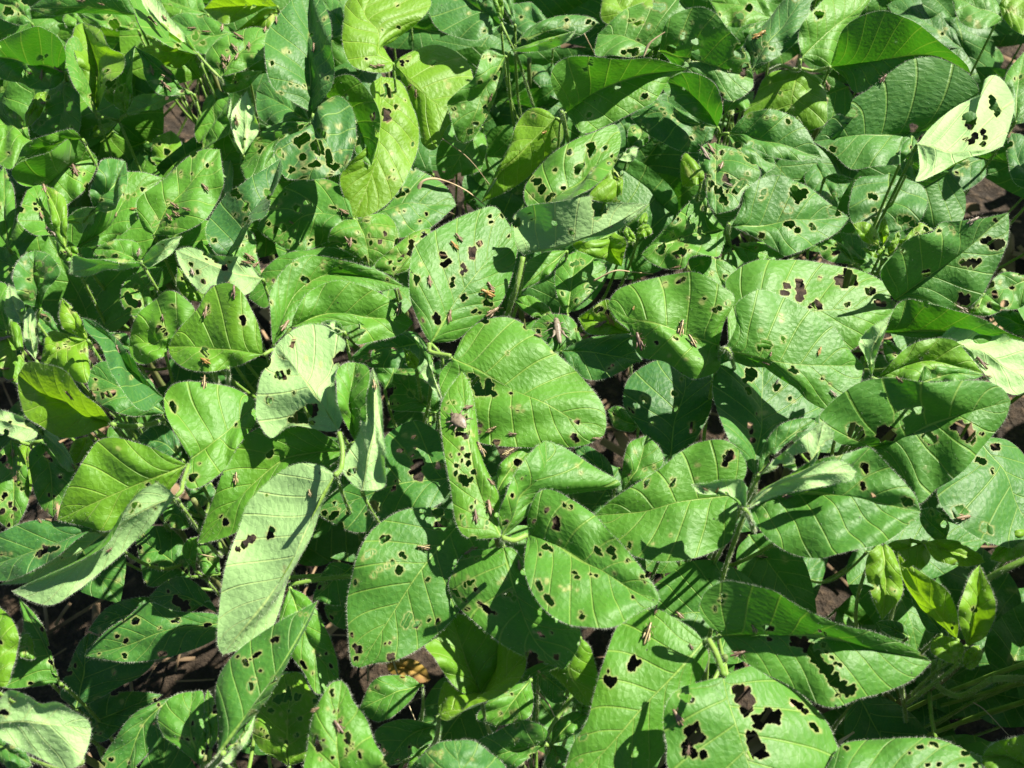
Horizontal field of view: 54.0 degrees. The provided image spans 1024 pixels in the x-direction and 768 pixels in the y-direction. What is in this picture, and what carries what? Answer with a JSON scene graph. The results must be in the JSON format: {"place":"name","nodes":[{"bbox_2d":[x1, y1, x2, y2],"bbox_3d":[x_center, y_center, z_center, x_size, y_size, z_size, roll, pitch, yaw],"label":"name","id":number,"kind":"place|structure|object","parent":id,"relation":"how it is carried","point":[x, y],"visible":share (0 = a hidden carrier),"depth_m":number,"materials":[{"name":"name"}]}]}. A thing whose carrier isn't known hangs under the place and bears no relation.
{"place":"outdoors","nodes":[
{"label":"outdoors","id":0,"kind":"place"},
{"bbox_2d":[0,44,1023,767],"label":"ground","id":1,"kind":"structure","parent":0,"point":[986,194],"depth_m":0.98,"materials":[{"name":"soil"}]},
{"bbox_2d":[0,23,184,449],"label":"soybean plant","id":2,"kind":"object","parent":1,"relation":"on","point":[26,115],"visible":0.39,"depth_m":0.71,"materials":[{"name":"green plant"}]},
{"bbox_2d":[39,67,44,79],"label":"grasshopper","id":3,"kind":"object","parent":2,"relation":"on","point":[41,74],"visible":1,"depth_m":0.70},
{"bbox_2d":[0,183,221,602],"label":"soybean plant","id":4,"kind":"object","parent":1,"relation":"on","point":[58,294],"visible":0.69,"depth_m":0.60,"materials":[{"name":"green plant"}]},
{"bbox_2d":[0,336,10,341],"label":"grasshopper","id":5,"kind":"object","parent":4,"relation":"on","point":[4,338],"visible":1,"depth_m":0.59},
{"bbox_2d":[9,447,14,457],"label":"grasshopper","id":6,"kind":"object","parent":4,"relation":"on","point":[13,453],"visible":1,"depth_m":0.56},
{"bbox_2d":[41,182,47,191],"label":"grasshopper","id":7,"kind":"object","parent":4,"relation":"on","point":[44,188],"visible":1,"depth_m":0.61},
{"bbox_2d":[45,225,55,236],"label":"grasshopper","id":8,"kind":"object","parent":4,"relation":"on","point":[50,230],"visible":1,"depth_m":0.60},
{"bbox_2d":[0,0,271,142],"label":"soybean plant","id":9,"kind":"object","parent":1,"relation":"on","point":[16,16],"visible":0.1,"depth_m":0.80,"materials":[{"name":"green plant"}]},
{"bbox_2d":[0,36,325,432],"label":"soybean plant","id":10,"kind":"object","parent":1,"relation":"on","point":[148,190],"visible":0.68,"depth_m":0.65,"materials":[{"name":"green plant"}]},
{"bbox_2d":[68,163,80,175],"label":"grasshopper","id":11,"kind":"object","parent":10,"relation":"on","point":[75,170],"visible":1,"depth_m":0.66},
{"bbox_2d":[157,62,171,74],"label":"grasshopper","id":12,"kind":"object","parent":10,"relation":"on","point":[169,71],"visible":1,"depth_m":0.67},
{"bbox_2d":[159,78,170,91],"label":"grasshopper","id":13,"kind":"object","parent":10,"relation":"on","point":[165,84],"visible":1,"depth_m":0.66},
{"bbox_2d":[159,73,171,81],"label":"grasshopper","id":14,"kind":"object","parent":10,"relation":"on","point":[165,77],"visible":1,"depth_m":0.67},
{"bbox_2d":[170,202,179,209],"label":"grasshopper","id":15,"kind":"object","parent":10,"relation":"on","point":[175,206],"visible":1,"depth_m":0.62},
{"bbox_2d":[233,112,238,127],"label":"grasshopper","id":16,"kind":"object","parent":10,"relation":"on","point":[236,121],"visible":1,"depth_m":0.66},
{"bbox_2d":[0,316,333,638],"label":"soybean plant","id":17,"kind":"object","parent":1,"relation":"on","point":[108,489],"visible":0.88,"depth_m":0.53,"materials":[{"name":"green plant"}]},
{"bbox_2d":[201,373,207,388],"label":"grasshopper","id":18,"kind":"object","parent":17,"relation":"attached to","point":[203,383],"visible":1,"depth_m":0.54},
{"bbox_2d":[0,597,340,767],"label":"soybean plant","id":19,"kind":"object","parent":1,"relation":"on","point":[58,735],"visible":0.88,"depth_m":0.57,"materials":[{"name":"green plant"}]},
{"bbox_2d":[31,0,320,262],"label":"soybean plant","id":20,"kind":"object","parent":1,"relation":"on","point":[113,21],"visible":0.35,"depth_m":0.77,"materials":[{"name":"green plant"}]},
{"bbox_2d":[84,577,316,767],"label":"soybean plant","id":21,"kind":"object","parent":1,"relation":"on","point":[140,733],"visible":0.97,"depth_m":0.48,"materials":[{"name":"green plant"}]},
{"bbox_2d":[69,159,385,562],"bbox_3d":[-0.179,0.056,0.758,0.152,0.493,0.178,-23,61,-14],"label":"soybean plant","id":22,"kind":"object","parent":1,"relation":"on","point":[220,235],"visible":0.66,"depth_m":0.60,"materials":[{"name":"green plant"}]},
{"bbox_2d":[240,259,252,265],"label":"grasshopper","id":23,"kind":"object","parent":22,"relation":"on","point":[246,262],"visible":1,"depth_m":0.59},
{"bbox_2d":[244,251,255,260],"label":"grasshopper","id":24,"kind":"object","parent":22,"relation":"on","point":[249,256],"visible":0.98,"depth_m":0.63},
{"bbox_2d":[127,0,418,375],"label":"soybean plant","id":25,"kind":"object","parent":1,"relation":"on","point":[367,189],"visible":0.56,"depth_m":0.69,"materials":[{"name":"green plant"}]},
{"bbox_2d":[147,14,157,25],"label":"grasshopper","id":26,"kind":"object","parent":25,"relation":"on","point":[152,20],"visible":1,"depth_m":0.67},
{"bbox_2d":[231,31,244,39],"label":"grasshopper","id":27,"kind":"object","parent":25,"relation":"on","point":[238,35],"visible":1,"depth_m":0.70},
{"bbox_2d":[168,254,451,655],"bbox_3d":[-0.107,0.122,0.711,0.158,0.503,0.220,-19,60,-11],"label":"soybean plant","id":28,"kind":"object","parent":1,"relation":"on","point":[261,497],"visible":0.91,"depth_m":0.54,"materials":[{"name":"green plant"}]},
{"bbox_2d":[200,358,210,365],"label":"grasshopper","id":29,"kind":"object","parent":28,"relation":"on","point":[205,361],"visible":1,"depth_m":0.55},
{"bbox_2d":[202,302,208,317],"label":"grasshopper","id":30,"kind":"object","parent":28,"relation":"on","point":[205,312],"visible":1,"depth_m":0.57},
{"bbox_2d":[230,285,237,299],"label":"grasshopper","id":31,"kind":"object","parent":28,"relation":"on","point":[233,292],"visible":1,"depth_m":0.57},
{"bbox_2d":[231,469,239,484],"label":"grasshopper","id":32,"kind":"object","parent":28,"relation":"on","point":[235,480],"visible":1,"depth_m":0.53},
{"bbox_2d":[280,318,290,330],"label":"grasshopper","id":33,"kind":"object","parent":28,"relation":"on","point":[285,325],"visible":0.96,"depth_m":0.58},
{"bbox_2d":[395,302,402,315],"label":"grasshopper","id":34,"kind":"object","parent":28,"relation":"on","point":[398,309],"visible":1,"depth_m":0.57},
{"bbox_2d":[240,0,455,356],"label":"soybean plant","id":35,"kind":"object","parent":1,"relation":"on","point":[312,203],"visible":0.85,"depth_m":0.66,"materials":[{"name":"green plant"}]},
{"bbox_2d":[339,208,348,215],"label":"grasshopper","id":36,"kind":"object","parent":35,"relation":"on","point":[344,211],"visible":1,"depth_m":0.65},
{"bbox_2d":[348,237,353,247],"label":"grasshopper","id":37,"kind":"object","parent":35,"relation":"on","point":[350,242],"visible":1,"depth_m":0.63},
{"bbox_2d":[417,177,484,212],"bbox_3d":[-0.042,-0.128,0.684,0.046,0.033,0.013,-9,58,-5],"label":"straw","id":38,"kind":"object","parent":35,"relation":"attached to","point":[419,185],"visible":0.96,"depth_m":0.67,"materials":[{"name":"plant"}]},
{"bbox_2d":[252,573,526,767],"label":"soybean plant","id":39,"kind":"object","parent":1,"relation":"on","point":[389,696],"visible":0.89,"depth_m":0.51,"materials":[{"name":"green plant"}]},
{"bbox_2d":[331,719,345,733],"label":"grasshopper","id":40,"kind":"object","parent":39,"relation":"on","point":[338,726],"visible":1,"depth_m":0.43},
{"bbox_2d":[289,0,523,317],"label":"soybean plant","id":41,"kind":"object","parent":1,"relation":"on","point":[442,79],"visible":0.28,"depth_m":0.73,"materials":[{"name":"green plant"}]},
{"bbox_2d":[441,138,489,184],"bbox_3d":[-0.032,-0.155,0.703,0.037,0.030,0.001,22,61,13],"label":"dry straw","id":42,"kind":"object","parent":41,"relation":"attached to","point":[466,156],"visible":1,"depth_m":0.70,"materials":[{"name":"plant"}]},
{"bbox_2d":[249,194,646,528],"bbox_3d":[-0.043,0.069,0.751,0.249,0.491,0.176,0,58,0],"label":"soybean plant","id":43,"kind":"object","parent":1,"relation":"on","point":[552,397],"visible":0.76,"depth_m":0.58,"materials":[{"name":"green plant"}]},
{"bbox_2d":[427,274,432,286],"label":"grasshopper","id":44,"kind":"object","parent":43,"relation":"on","point":[429,279],"visible":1,"depth_m":0.56},
{"bbox_2d":[446,310,451,322],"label":"grasshopper","id":45,"kind":"object","parent":43,"relation":"on","point":[449,315],"visible":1,"depth_m":0.56},
{"bbox_2d":[450,237,458,249],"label":"grasshopper","id":46,"kind":"object","parent":43,"relation":"on","point":[454,244],"visible":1,"depth_m":0.58},
{"bbox_2d":[453,230,462,241],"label":"grasshopper","id":47,"kind":"object","parent":43,"relation":"on","point":[458,236],"visible":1,"depth_m":0.58},
{"bbox_2d":[478,287,495,298],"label":"grasshopper","id":48,"kind":"object","parent":43,"relation":"on","point":[488,293],"visible":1,"depth_m":0.57},
{"bbox_2d":[485,426,496,433],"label":"grasshopper","id":49,"kind":"object","parent":43,"relation":"on","point":[490,429],"visible":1,"depth_m":0.53},
{"bbox_2d":[487,282,495,292],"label":"grasshopper","id":50,"kind":"object","parent":43,"relation":"on","point":[491,287],"visible":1,"depth_m":0.58},
{"bbox_2d":[485,303,500,317],"bbox_3d":[-0.011,-0.042,0.578,0.012,0.002,0.006,-38,110,-19],"label":"grasshopper","id":51,"kind":"object","parent":43,"relation":"attached to","point":[491,312],"visible":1,"depth_m":0.58},
{"bbox_2d":[543,310,570,343],"bbox_3d":[0.027,-0.035,0.596,0.018,0.005,0.028,-1,51,-8],"label":"grasshopper","id":52,"kind":"object","parent":43,"relation":"on","point":[558,332],"visible":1,"depth_m":0.59},
{"bbox_2d":[319,369,664,756],"bbox_3d":[-0.013,0.173,0.686,0.205,0.492,0.219,-34,64,-19],"label":"soybean plant","id":53,"kind":"object","parent":1,"relation":"on","point":[544,591],"visible":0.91,"depth_m":0.49,"materials":[{"name":"green plant"}]},
{"bbox_2d":[371,378,378,389],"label":"grasshopper","id":54,"kind":"object","parent":53,"relation":"on","point":[374,384],"visible":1,"depth_m":0.51},
{"bbox_2d":[391,658,414,719],"bbox_3d":[-0.073,0.206,0.678,0.002,0.012,0.048,-19,60,-12],"label":"dry straw","id":55,"kind":"object","parent":53,"relation":"on","point":[398,674],"visible":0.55,"depth_m":0.69,"materials":[{"name":"beige plant"}]},
{"bbox_2d":[416,544,431,550],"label":"grasshopper","id":56,"kind":"object","parent":53,"relation":"on","point":[424,547],"visible":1,"depth_m":0.50},
{"bbox_2d":[444,410,472,433],"bbox_3d":[-0.028,0.018,0.511,0.014,0.004,0.014,-38,65,-22],"label":"shield bug","id":57,"kind":"object","parent":53,"relation":"on","point":[458,420],"visible":1,"depth_m":0.51},
{"bbox_2d":[463,403,474,409],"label":"grasshopper","id":58,"kind":"object","parent":53,"relation":"on","point":[469,406],"visible":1,"depth_m":0.52},
{"bbox_2d":[463,545,477,556],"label":"grasshopper","id":59,"kind":"object","parent":53,"relation":"on","point":[470,550],"visible":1,"depth_m":0.50},
{"bbox_2d":[472,505,479,523],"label":"grasshopper","id":60,"kind":"object","parent":53,"relation":"on","point":[475,515],"visible":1,"depth_m":0.49},
{"bbox_2d":[476,440,485,456],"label":"grasshopper","id":61,"kind":"object","parent":53,"relation":"attached to","point":[481,449],"visible":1,"depth_m":0.51},
{"bbox_2d":[483,497,494,516],"bbox_3d":[-0.011,0.060,0.492,0.005,0.002,0.011,11,55,-41],"label":"grasshopper","id":62,"kind":"object","parent":53,"relation":"on","point":[490,508],"visible":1,"depth_m":0.49},
{"bbox_2d":[502,448,514,455],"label":"grasshopper","id":63,"kind":"object","parent":53,"relation":"attached to","point":[507,451],"visible":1,"depth_m":0.53},
{"bbox_2d":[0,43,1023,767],"bbox_3d":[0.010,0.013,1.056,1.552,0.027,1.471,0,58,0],"label":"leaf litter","id":64,"kind":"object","parent":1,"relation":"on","point":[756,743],"visible":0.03,"depth_m":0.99,"materials":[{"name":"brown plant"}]},
{"bbox_2d":[386,657,430,683],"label":"fallen leaf","id":65,"kind":"object","parent":64,"relation":"on","point":[415,670],"visible":0.81,"depth_m":0.79,"materials":[{"name":"yellow plant"}]},
{"bbox_2d":[412,613,660,767],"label":"soybean plant","id":66,"kind":"object","parent":1,"relation":"on","point":[462,649],"visible":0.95,"depth_m":0.49,"materials":[{"name":"green plant"}]},
{"bbox_2d":[536,690,554,716],"bbox_3d":[0.019,0.184,0.579,0.011,0.001,0.015,0,58,0],"label":"dry straw","id":67,"kind":"object","parent":66,"relation":"on","point":[541,696],"visible":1,"depth_m":0.58,"materials":[{"name":"plant"}]},
{"bbox_2d":[387,55,686,479],"bbox_3d":[0.013,-0.036,0.809,0.211,0.504,0.206,0,58,0],"label":"soybean plant","id":68,"kind":"object","parent":1,"relation":"on","point":[555,282],"visible":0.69,"depth_m":0.66,"materials":[{"name":"green plant"}]},
{"bbox_2d":[593,270,652,280],"bbox_3d":[0.071,-0.068,0.634,0.042,0.016,0.002,-16,59,-10],"label":"dry straw","id":69,"kind":"object","parent":68,"relation":"on","point":[619,270],"visible":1,"depth_m":0.63,"materials":[{"name":"beige plant"}]},
{"bbox_2d":[643,32,664,56],"bbox_3d":[0.094,-0.225,0.664,0.014,0.011,0.013,0,58,0],"label":"dry straw","id":70,"kind":"object","parent":68,"relation":"attached to","point":[647,46],"visible":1,"depth_m":0.66,"materials":[{"name":"plant"}]},
{"bbox_2d":[384,0,732,303],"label":"soybean plant","id":71,"kind":"object","parent":1,"relation":"on","point":[521,16],"visible":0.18,"depth_m":0.85,"materials":[{"name":"green plant"}]},
{"bbox_2d":[428,0,739,246],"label":"soybean plant","id":72,"kind":"object","parent":1,"relation":"on","point":[627,22],"visible":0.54,"depth_m":0.72,"materials":[{"name":"green plant"}]},
{"bbox_2d":[560,175,897,525],"bbox_3d":[0.142,0.049,0.766,0.162,0.488,0.196,27,62,16],"label":"soybean plant","id":73,"kind":"object","parent":1,"relation":"on","point":[766,268],"visible":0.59,"depth_m":0.62,"materials":[{"name":"green plant"}]},
{"bbox_2d":[595,320,606,327],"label":"grasshopper","id":74,"kind":"object","parent":73,"relation":"on","point":[600,323],"visible":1,"depth_m":0.58},
{"bbox_2d":[604,314,614,325],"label":"grasshopper","id":75,"kind":"object","parent":73,"relation":"on","point":[610,319],"visible":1,"depth_m":0.58},
{"bbox_2d":[548,0,969,424],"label":"soybean plant","id":76,"kind":"object","parent":1,"relation":"on","point":[770,135],"visible":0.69,"depth_m":0.69,"materials":[{"name":"green plant"}]},
{"bbox_2d":[698,146,710,159],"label":"grasshopper","id":77,"kind":"object","parent":76,"relation":"on","point":[705,152],"visible":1,"depth_m":0.63},
{"bbox_2d":[707,142,714,153],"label":"grasshopper","id":78,"kind":"object","parent":76,"relation":"on","point":[710,147],"visible":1,"depth_m":0.64},
{"bbox_2d":[751,26,769,39],"bbox_3d":[0.177,-0.249,0.714,0.014,0.003,0.007,-30,42,2],"label":"grasshopper","id":79,"kind":"object","parent":76,"relation":"on","point":[759,34],"visible":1,"depth_m":0.71},
{"bbox_2d":[564,447,984,767],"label":"soybean plant","id":80,"kind":"object","parent":1,"relation":"on","point":[830,507],"visible":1,"depth_m":0.46,"materials":[{"name":"green plant"}]},
{"bbox_2d":[641,618,654,644],"bbox_3d":[0.065,0.117,0.475,0.006,0.003,0.014,12,64,22],"label":"grasshopper","id":81,"kind":"object","parent":80,"relation":"on","point":[647,634],"visible":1,"depth_m":0.47},
{"bbox_2d":[668,707,683,725],"bbox_3d":[0.071,0.142,0.432,0.005,0.002,0.010,-31,86,-2],"label":"grasshopper","id":82,"kind":"object","parent":80,"relation":"on","point":[679,718],"visible":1,"depth_m":0.43},
{"bbox_2d":[685,744,690,755],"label":"grasshopper","id":83,"kind":"object","parent":80,"relation":"attached to","point":[688,751],"visible":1,"depth_m":0.43},
{"bbox_2d":[730,650,744,658],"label":"grasshopper","id":84,"kind":"object","parent":80,"relation":"attached to","point":[736,654],"visible":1,"depth_m":0.46},
{"bbox_2d":[751,624,757,633],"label":"grasshopper","id":85,"kind":"object","parent":80,"relation":"on","point":[754,629],"visible":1,"depth_m":0.46},
{"bbox_2d":[838,731,854,743],"bbox_3d":[0.177,0.187,0.530,0.010,0.002,0.006,0,58,0],"label":"dry straw","id":86,"kind":"object","parent":80,"relation":"attached to","point":[841,740],"visible":1,"depth_m":0.53,"materials":[{"name":"plant"}]},
{"bbox_2d":[564,0,1011,320],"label":"soybean plant","id":87,"kind":"object","parent":1,"relation":"on","point":[738,17],"visible":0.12,"depth_m":0.86,"materials":[{"name":"green plant"}]},
{"bbox_2d":[822,77,829,90],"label":"grasshopper","id":88,"kind":"object","parent":87,"relation":"on","point":[827,86],"visible":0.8,"depth_m":0.83},
{"bbox_2d":[572,271,1010,702],"bbox_3d":[0.141,0.136,0.705,0.222,0.498,0.169,12,59,7],"label":"soybean plant","id":89,"kind":"object","parent":1,"relation":"on","point":[662,523],"visible":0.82,"depth_m":0.54,"materials":[{"name":"green plant"}]},
{"bbox_2d":[630,328,644,350],"bbox_3d":[0.071,-0.025,0.558,0.008,0.008,0.012,-19,60,-12],"label":"grasshopper","id":90,"kind":"object","parent":89,"relation":"on","point":[639,342],"visible":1,"depth_m":0.56},
{"bbox_2d":[675,610,684,618],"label":"grasshopper","id":91,"kind":"object","parent":89,"relation":"on","point":[679,614],"visible":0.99,"depth_m":0.65},
{"bbox_2d":[677,315,685,335],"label":"grasshopper","id":92,"kind":"object","parent":89,"relation":"on","point":[680,330],"visible":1,"depth_m":0.56},
{"bbox_2d":[685,332,697,347],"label":"grasshopper","id":93,"kind":"object","parent":89,"relation":"on","point":[692,340],"visible":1,"depth_m":0.56},
{"bbox_2d":[727,0,1023,352],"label":"soybean plant","id":94,"kind":"object","parent":1,"relation":"on","point":[933,202],"visible":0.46,"depth_m":0.75,"materials":[{"name":"green plant"}]},
{"bbox_2d":[736,213,1023,655],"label":"soybean plant","id":95,"kind":"object","parent":1,"relation":"on","point":[995,500],"visible":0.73,"depth_m":0.57,"materials":[{"name":"green plant"}]},
{"bbox_2d":[756,554,767,558],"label":"grasshopper","id":96,"kind":"object","parent":95,"relation":"on","point":[761,556],"visible":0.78,"depth_m":0.77},
{"bbox_2d":[955,305,967,312],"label":"grasshopper","id":97,"kind":"object","parent":95,"relation":"attached to","point":[961,308],"visible":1,"depth_m":0.58},
{"bbox_2d":[956,512,975,522],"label":"grasshopper","id":98,"kind":"object","parent":95,"relation":"on","point":[963,517],"visible":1,"depth_m":0.52},
{"bbox_2d":[966,215,979,225],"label":"grasshopper","id":99,"kind":"object","parent":95,"relation":"on","point":[971,221],"visible":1,"depth_m":0.57},
{"bbox_2d":[974,354,988,369],"bbox_3d":[0.262,-0.013,0.561,0.008,0.003,0.011,-23,65,-30],"label":"grasshopper","id":100,"kind":"object","parent":95,"relation":"on","point":[981,362],"visible":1,"depth_m":0.56},
{"bbox_2d":[781,56,1014,477],"bbox_3d":[0.256,-0.015,0.802,0.136,0.494,0.178,0,58,0],"label":"soybean plant","id":101,"kind":"object","parent":1,"relation":"on","point":[929,96],"visible":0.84,"depth_m":0.65,"materials":[{"name":"green plant"}]},
{"bbox_2d":[879,73,886,82],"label":"grasshopper","id":102,"kind":"object","parent":101,"relation":"on","point":[883,78],"visible":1,"depth_m":0.65},
{"bbox_2d":[803,507,1023,767],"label":"soybean plant","id":103,"kind":"object","parent":1,"relation":"on","point":[976,597],"visible":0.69,"depth_m":0.59,"materials":[{"name":"green plant"}]},
{"bbox_2d":[973,702,1007,734],"bbox_3d":[0.248,0.173,0.521,0.024,0.011,0.001,33,64,19],"label":"dry straw","id":104,"kind":"object","parent":103,"relation":"on","point":[989,714],"visible":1,"depth_m":0.52,"materials":[{"name":"plant"}]},
{"bbox_2d":[860,268,1023,638],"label":"soybean plant","id":105,"kind":"object","parent":1,"relation":"on","point":[1001,283],"visible":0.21,"depth_m":0.66,"materials":[{"name":"green plant"}]},
{"bbox_2d":[907,306,1023,767],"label":"grass","id":106,"kind":"structure","parent":1,"relation":"on","point":[978,748],"depth_m":0.65,"materials":[{"name":"green plant"}]}
]}

